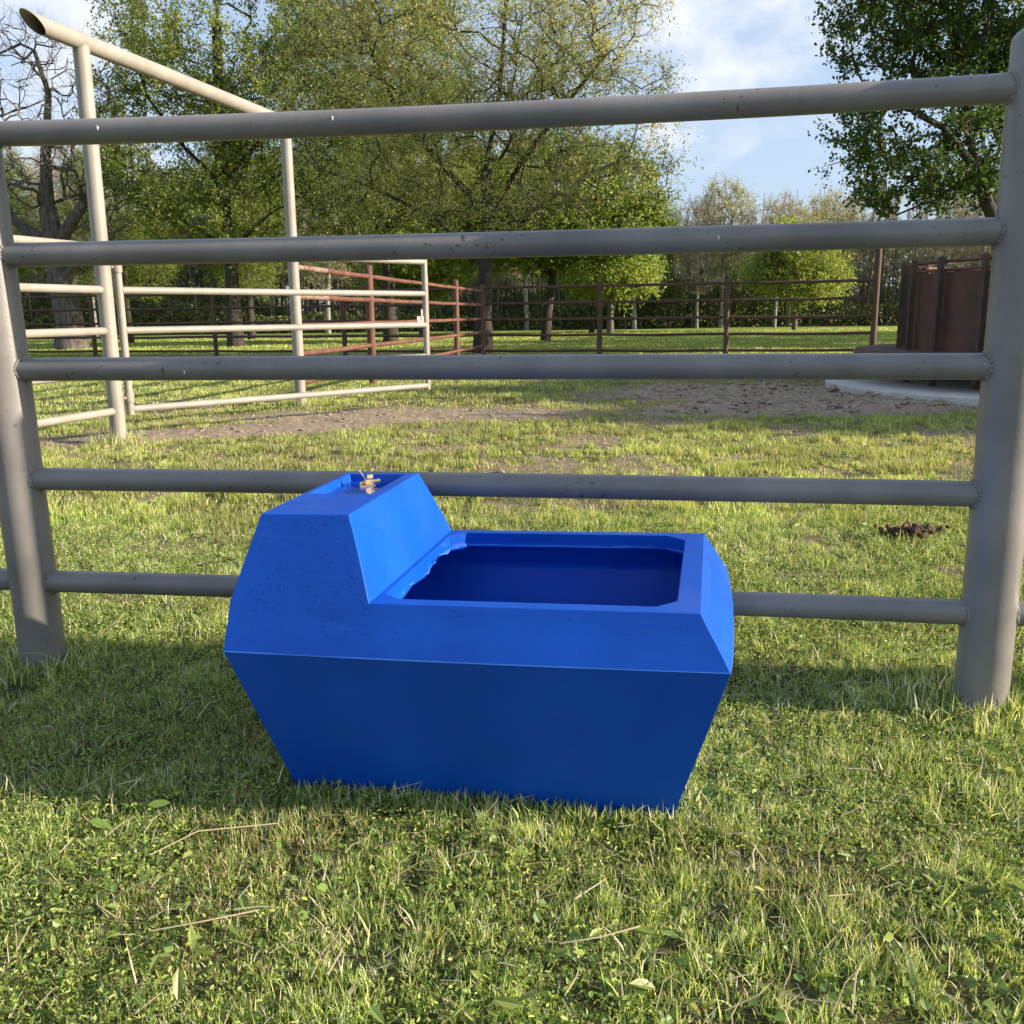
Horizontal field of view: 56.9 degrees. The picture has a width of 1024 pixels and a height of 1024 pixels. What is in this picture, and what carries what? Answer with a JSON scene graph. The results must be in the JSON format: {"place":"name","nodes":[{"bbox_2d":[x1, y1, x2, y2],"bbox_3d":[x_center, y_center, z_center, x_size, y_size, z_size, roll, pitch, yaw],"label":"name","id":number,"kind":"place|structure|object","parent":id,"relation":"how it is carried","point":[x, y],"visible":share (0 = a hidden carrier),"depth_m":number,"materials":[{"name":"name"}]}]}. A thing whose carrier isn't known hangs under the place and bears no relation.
{"place":"outdoors","nodes":[
{"label":"outdoors","id":0,"kind":"place"},
{"bbox_2d":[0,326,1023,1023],"bbox_3d":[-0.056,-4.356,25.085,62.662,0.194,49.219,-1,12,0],"label":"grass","id":1,"kind":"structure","parent":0,"point":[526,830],"depth_m":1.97,"materials":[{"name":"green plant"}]},
{"bbox_2d":[151,909,259,931],"bbox_3d":[-0.456,0.609,1.407,0.156,0.012,0.015,-4,12,-15],"label":"dry stalk","id":2,"kind":"object","parent":1,"relation":"on","point":[205,920],"visible":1,"depth_m":1.40,"materials":[{"name":"beige plant"}]},
{"bbox_2d":[0,320,1023,1023],"bbox_3d":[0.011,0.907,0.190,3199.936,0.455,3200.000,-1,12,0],"label":"ground","id":3,"kind":"structure","parent":0,"point":[720,408],"depth_m":1.88,"materials":[{"name":"green plant"}]},
{"bbox_2d":[2,147,45,304],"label":"green tree","id":4,"kind":"object","parent":3,"relation":"on","point":[22,208],"visible":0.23,"depth_m":35.32,"materials":[{"name":"green plant"}]},
{"bbox_2d":[4,150,72,327],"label":"woodland tree","id":5,"kind":"object","parent":3,"relation":"on","point":[37,272],"visible":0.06,"depth_m":59.09,"materials":[{"name":"green plant"}]},
{"bbox_2d":[10,652,69,669],"bbox_3d":[-1.245,0.390,2.474,0.162,0.062,0.032,-1,12,0],"label":"dry stalk","id":6,"kind":"object","parent":3,"relation":"on","point":[37,652],"visible":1,"depth_m":2.46,"materials":[{"name":"beige plant"}]},
{"bbox_2d":[9,179,88,298],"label":"woodland tree","id":7,"kind":"object","parent":3,"relation":"on","point":[41,278],"visible":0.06,"depth_m":56.74,"materials":[{"name":"green plant"}]},
{"bbox_2d":[16,145,108,304],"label":"woodland tree","id":8,"kind":"object","parent":3,"relation":"on","point":[35,176],"visible":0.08,"depth_m":54.87,"materials":[{"name":"green plant"}]},
{"bbox_2d":[13,235,114,427],"bbox_3d":[-3.385,-0.850,5.597,0.100,1.700,3.000,2,12,14],"label":"pipe fence","id":9,"kind":"object","parent":3,"relation":"on","point":[58,332],"visible":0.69,"depth_m":6.52,"materials":[{"name":"beige metal"}]},
{"bbox_2d":[0,0,157,349],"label":"dead tree","id":10,"kind":"object","parent":3,"relation":"on","point":[52,227],"visible":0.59,"depth_m":29.04,"materials":[{"name":"brown bark"}]},
{"bbox_2d":[28,153,133,335],"bbox_3d":[-23.845,-14.848,52.446,6.440,10.405,6.609,-11,15,-39],"label":"woodland tree","id":11,"kind":"object","parent":3,"relation":"on","point":[75,235],"visible":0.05,"depth_m":51.85,"materials":[{"name":"green plant"}]},
{"bbox_2d":[39,144,187,342],"bbox_3d":[-15.210,-10.463,36.460,4.241,7.988,6.023,9,15,40],"label":"green tree","id":12,"kind":"object","parent":3,"relation":"on","point":[143,275],"visible":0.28,"depth_m":36.34,"materials":[{"name":"green plant"}]},
{"bbox_2d":[120,158,192,333],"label":"woodland tree","id":13,"kind":"object","parent":3,"relation":"on","point":[180,282],"visible":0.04,"depth_m":58.65,"materials":[{"name":"green plant"}]},
{"bbox_2d":[19,8,305,442],"bbox_3d":[-2.686,-2.053,8.153,0.120,3.190,3.674,2,12,14],"label":"gate frame","id":14,"kind":"object","parent":3,"relation":"on","point":[84,46],"visible":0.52,"depth_m":6.99,"materials":[{"name":"beige paint"}]},
{"bbox_2d":[111,259,430,414],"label":"pipe gate","id":15,"kind":"structure","parent":14,"relation":"attached to","point":[125,330],"depth_m":8.01,"materials":[{"name":"white metal"}]},
{"bbox_2d":[154,156,224,332],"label":"woodland tree","id":16,"kind":"object","parent":3,"relation":"on","point":[196,274],"visible":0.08,"depth_m":59.44,"materials":[{"name":"green plant"}]},
{"bbox_2d":[178,182,238,332],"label":"woodland tree","id":17,"kind":"object","parent":3,"relation":"on","point":[212,286],"visible":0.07,"depth_m":60.21,"materials":[{"name":"green plant"}]},
{"bbox_2d":[150,823,278,854],"bbox_3d":[-0.515,0.560,1.643,0.216,0.022,0.013,-5,13,-21],"label":"dry stalk","id":18,"kind":"object","parent":3,"relation":"on","point":[214,829],"visible":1,"depth_m":1.65,"materials":[{"name":"beige plant"}]},
{"bbox_2d":[58,0,398,346],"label":"green tree","id":19,"kind":"object","parent":3,"relation":"on","point":[171,203],"visible":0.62,"depth_m":27.90,"materials":[{"name":"green plant"}]},
{"bbox_2d":[183,139,298,339],"bbox_3d":[-11.051,-11.648,39.269,4.826,9.089,6.853,-5,13,-22],"label":"green tree","id":20,"kind":"object","parent":3,"relation":"on","point":[247,279],"visible":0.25,"depth_m":38.79,"materials":[{"name":"green plant"}]},
{"bbox_2d":[223,276,287,316],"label":"woodland tree","id":21,"kind":"object","parent":3,"relation":"on","point":[266,286],"visible":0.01,"depth_m":62.20,"materials":[{"name":"green plant"}]},
{"bbox_2d":[229,164,315,332],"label":"woodland tree","id":22,"kind":"object","parent":3,"relation":"on","point":[272,300],"visible":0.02,"depth_m":56.52,"materials":[{"name":"green plant"}]},
{"bbox_2d":[274,184,342,330],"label":"woodland tree","id":23,"kind":"object","parent":3,"relation":"on","point":[307,278],"depth_m":58.24,"materials":[{"name":"green plant"}]},
{"bbox_2d":[274,144,367,333],"bbox_3d":[-10.464,-15.300,52.311,6.081,11.052,6.090,10,16,41],"label":"woodland tree","id":24,"kind":"object","parent":3,"relation":"on","point":[327,264],"visible":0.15,"depth_m":52.35,"materials":[{"name":"green plant"}]},
{"bbox_2d":[332,161,397,331],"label":"woodland tree","id":25,"kind":"object","parent":3,"relation":"on","point":[347,278],"visible":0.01,"depth_m":55.30,"materials":[{"name":"green plant"}]},
{"bbox_2d":[275,0,496,341],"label":"green tree","id":26,"kind":"object","parent":3,"relation":"on","point":[389,313],"visible":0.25,"depth_m":28.66,"materials":[{"name":"green plant"}]},
{"bbox_2d":[361,137,418,330],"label":"woodland tree","id":27,"kind":"object","parent":3,"relation":"on","point":[397,308],"visible":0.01,"depth_m":57.34,"materials":[{"name":"green plant"}]},
{"bbox_2d":[299,265,485,385],"bbox_3d":[-1.439,-2.974,15.561,0.107,1.830,11.527,1,12,8],"label":"pipe fence","id":28,"kind":"object","parent":3,"relation":"on","point":[371,345],"visible":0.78,"depth_m":13.27,"materials":[{"name":"metal"}]},
{"bbox_2d":[344,219,477,334],"bbox_3d":[-4.535,-11.643,44.407,6.336,7.035,6.042,-5,13,-21],"label":"lime tree","id":29,"kind":"object","parent":3,"relation":"on","point":[442,276],"visible":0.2,"depth_m":43.61,"materials":[{"name":"green plant"}]},
{"bbox_2d":[21,249,881,356],"bbox_3d":[-5.205,-4.722,22.289,25.981,2.584,0.165,3,12,15],"label":"pipe fence","id":30,"kind":"object","parent":3,"relation":"on","point":[726,317],"visible":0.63,"depth_m":20.57,"materials":[{"name":"brown metal"}]},
{"bbox_2d":[22,273,899,334],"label":"undergrowth","id":31,"kind":"object","parent":3,"relation":"on","point":[886,305],"visible":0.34,"depth_m":56.26,"materials":[{"name":"green plant"}]},
{"bbox_2d":[223,469,733,821],"bbox_3d":[-0.018,0.239,1.980,0.933,0.600,0.660,2,12,12],"label":"water trough","id":32,"kind":"object","parent":3,"relation":"on","point":[388,630],"visible":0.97,"depth_m":1.74,"materials":[{"name":"blue plastic"}]},
{"bbox_2d":[251,0,707,353],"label":"budding tree","id":33,"kind":"object","parent":3,"relation":"on","point":[541,80],"visible":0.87,"depth_m":21.19,"materials":[{"name":"green plant"}]},
{"bbox_2d":[461,197,511,297],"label":"woodland tree","id":34,"kind":"object","parent":3,"relation":"on","point":[474,282],"visible":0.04,"depth_m":58.30,"materials":[{"name":"green plant"}]},
{"bbox_2d":[462,198,523,329],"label":"woodland tree","id":35,"kind":"object","parent":3,"relation":"on","point":[495,284],"visible":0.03,"depth_m":59.04,"materials":[{"name":"green plant"}]},
{"bbox_2d":[20,217,991,323],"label":"distant wood","id":36,"kind":"object","parent":3,"relation":"on","point":[356,311],"visible":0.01,"depth_m":83.47,"materials":[{"name":"green plant"}]},
{"bbox_2d":[21,177,991,334],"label":"saplings","id":37,"kind":"object","parent":3,"relation":"on","point":[307,311],"visible":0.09,"depth_m":57.48,"materials":[{"name":"green plant"}]},
{"bbox_2d":[37,380,977,477],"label":"soil clods","id":38,"kind":"object","parent":3,"relation":"on","point":[830,401],"visible":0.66,"depth_m":9.28,"materials":[{"name":"soil"}]},
{"bbox_2d":[0,29,1023,720],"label":"pipe fence","id":39,"kind":"object","parent":3,"relation":"on","point":[986,611],"visible":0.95,"depth_m":2.16,"materials":[{"name":"grey metal"}]},
{"bbox_2d":[0,504,1023,1023],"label":"weeds","id":40,"kind":"object","parent":3,"relation":"on","point":[506,1002],"visible":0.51,"depth_m":1.72,"materials":[{"name":"green plant"}]},
{"bbox_2d":[0,398,1023,840],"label":"tall grass","id":41,"kind":"structure","parent":3,"relation":"on","point":[944,700],"depth_m":1.86,"materials":[{"name":"green plant"}]},
{"bbox_2d":[0,432,1023,1023],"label":"dry straw","id":42,"kind":"object","parent":3,"relation":"on","point":[8,956],"visible":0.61,"depth_m":1.60,"materials":[{"name":"beige plant"}]},
{"bbox_2d":[498,147,562,330],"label":"woodland tree","id":43,"kind":"object","parent":3,"relation":"on","point":[526,309],"visible":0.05,"depth_m":54.78,"materials":[{"name":"green plant"}]},
{"bbox_2d":[393,127,692,340],"bbox_3d":[0.686,-9.281,31.902,10.209,7.361,6.876,-1,12,0],"label":"green tree","id":44,"kind":"object","parent":3,"relation":"on","point":[552,268],"visible":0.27,"depth_m":30.68,"materials":[{"name":"green plant"}]},
{"bbox_2d":[533,211,564,309],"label":"woodland tree","id":45,"kind":"object","parent":3,"relation":"on","point":[545,282],"visible":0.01,"depth_m":60.39,"materials":[{"name":"green plant"}]},
{"bbox_2d":[548,215,617,332],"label":"green tree","id":46,"kind":"object","parent":3,"relation":"on","point":[591,322],"visible":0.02,"depth_m":45.85,"materials":[{"name":"green plant"}]},
{"bbox_2d":[559,926,639,943],"bbox_3d":[0.129,0.611,1.362,0.124,0.012,0.017,-4,12,-14],"label":"dry stalk","id":47,"kind":"object","parent":3,"relation":"on","point":[599,936],"visible":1,"depth_m":1.35,"materials":[{"name":"beige plant"}]},
{"bbox_2d":[558,171,677,332],"bbox_3d":[4.258,-11.450,42.702,6.143,7.152,6.441,-11,16,-41],"label":"lime tree","id":48,"kind":"object","parent":3,"relation":"on","point":[621,293],"visible":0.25,"depth_m":42.17,"materials":[{"name":"green plant"}]},
{"bbox_2d":[627,183,675,328],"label":"woodland tree","id":49,"kind":"object","parent":3,"relation":"on","point":[634,324],"visible":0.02,"depth_m":54.79,"materials":[{"name":"green plant"}]},
{"bbox_2d":[630,196,695,327],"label":"green tree","id":50,"kind":"object","parent":3,"relation":"on","point":[677,255],"visible":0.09,"depth_m":57.78,"materials":[{"name":"green plant"}]},
{"bbox_2d":[649,254,681,326],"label":"woodland tree","id":51,"kind":"object","parent":3,"relation":"on","point":[671,280],"depth_m":59.73,"materials":[{"name":"green plant"}]},
{"bbox_2d":[669,195,732,327],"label":"woodland tree","id":52,"kind":"object","parent":3,"relation":"on","point":[697,272],"visible":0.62,"depth_m":53.54,"materials":[{"name":"green plant"}]},
{"bbox_2d":[679,167,766,327],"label":"woodland tree","id":53,"kind":"object","parent":3,"relation":"on","point":[728,206],"visible":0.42,"depth_m":54.00,"materials":[{"name":"green plant"}]},
{"bbox_2d":[744,187,814,327],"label":"woodland tree","id":54,"kind":"object","parent":3,"relation":"on","point":[766,219],"visible":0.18,"depth_m":52.13,"materials":[{"name":"green plant"}]},
{"bbox_2d":[727,208,866,330],"bbox_3d":[13.590,-11.389,44.802,5.280,5.862,5.035,-9,14,-34],"label":"lime tree","id":55,"kind":"object","parent":3,"relation":"on","point":[787,265],"visible":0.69,"depth_m":43.87,"materials":[{"name":"green plant"}]},
{"bbox_2d":[764,193,831,326],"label":"woodland tree","id":56,"kind":"object","parent":3,"relation":"on","point":[805,215],"visible":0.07,"depth_m":54.02,"materials":[{"name":"green plant"}]},
{"bbox_2d":[801,179,869,324],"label":"woodland tree","id":57,"kind":"object","parent":3,"relation":"on","point":[829,200],"visible":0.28,"depth_m":55.98,"materials":[{"name":"green plant"}]},
{"bbox_2d":[817,199,862,304],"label":"woodland tree","id":58,"kind":"object","parent":3,"relation":"on","point":[854,275],"visible":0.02,"depth_m":60.70,"materials":[{"name":"green plant"}]},
{"bbox_2d":[834,171,907,300],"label":"woodland tree","id":59,"kind":"object","parent":3,"relation":"on","point":[886,255],"visible":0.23,"depth_m":58.87,"materials":[{"name":"green plant"}]},
{"bbox_2d":[825,380,980,406],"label":"concrete slab","id":60,"kind":"structure","parent":3,"relation":"on","point":[960,392],"depth_m":10.40,"materials":[{"name":"grey concrete"}]},
{"bbox_2d":[853,252,991,389],"bbox_3d":[6.773,-2.243,10.991,5.256,1.425,5.256,-1,12,0],"label":"cattle tub","id":61,"kind":"object","parent":60,"relation":"on","point":[941,310],"visible":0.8,"depth_m":10.49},
{"bbox_2d":[873,521,949,538],"bbox_3d":[1.633,0.078,3.853,0.293,0.067,0.163,-1,12,0],"label":"dung pile","id":62,"kind":"object","parent":3,"relation":"on","point":[914,528],"visible":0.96,"depth_m":3.84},
{"bbox_2d":[805,0,1023,220],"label":"oak tree","id":63,"kind":"object","parent":3,"relation":"on","point":[962,29],"visible":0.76,"depth_m":18.01,"materials":[{"name":"green plant"}]},
{"bbox_2d":[901,173,977,273],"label":"woodland tree","id":64,"kind":"object","parent":3,"relation":"on","point":[938,251],"visible":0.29,"depth_m":54.38,"materials":[{"name":"green plant"}]},
{"bbox_2d":[940,189,992,271],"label":"woodland tree","id":65,"kind":"object","parent":3,"relation":"on","point":[981,247],"visible":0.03,"depth_m":57.96,"materials":[{"name":"green plant"}]},
{"bbox_2d":[911,709,1023,731],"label":"dry stalk","id":66,"kind":"object","parent":3,"relation":"on","point":[969,715],"visible":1,"depth_m":2.13,"materials":[{"name":"beige plant"}]},
{"bbox_2d":[951,191,995,271],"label":"woodland tree","id":67,"kind":"object","parent":3,"relation":"on","point":[973,254],"visible":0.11,"depth_m":54.45,"materials":[{"name":"green plant"}]},
{"bbox_2d":[0,0,1023,312],"label":"sky","id":68,"kind":"structure","parent":0,"point":[726,44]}
]}

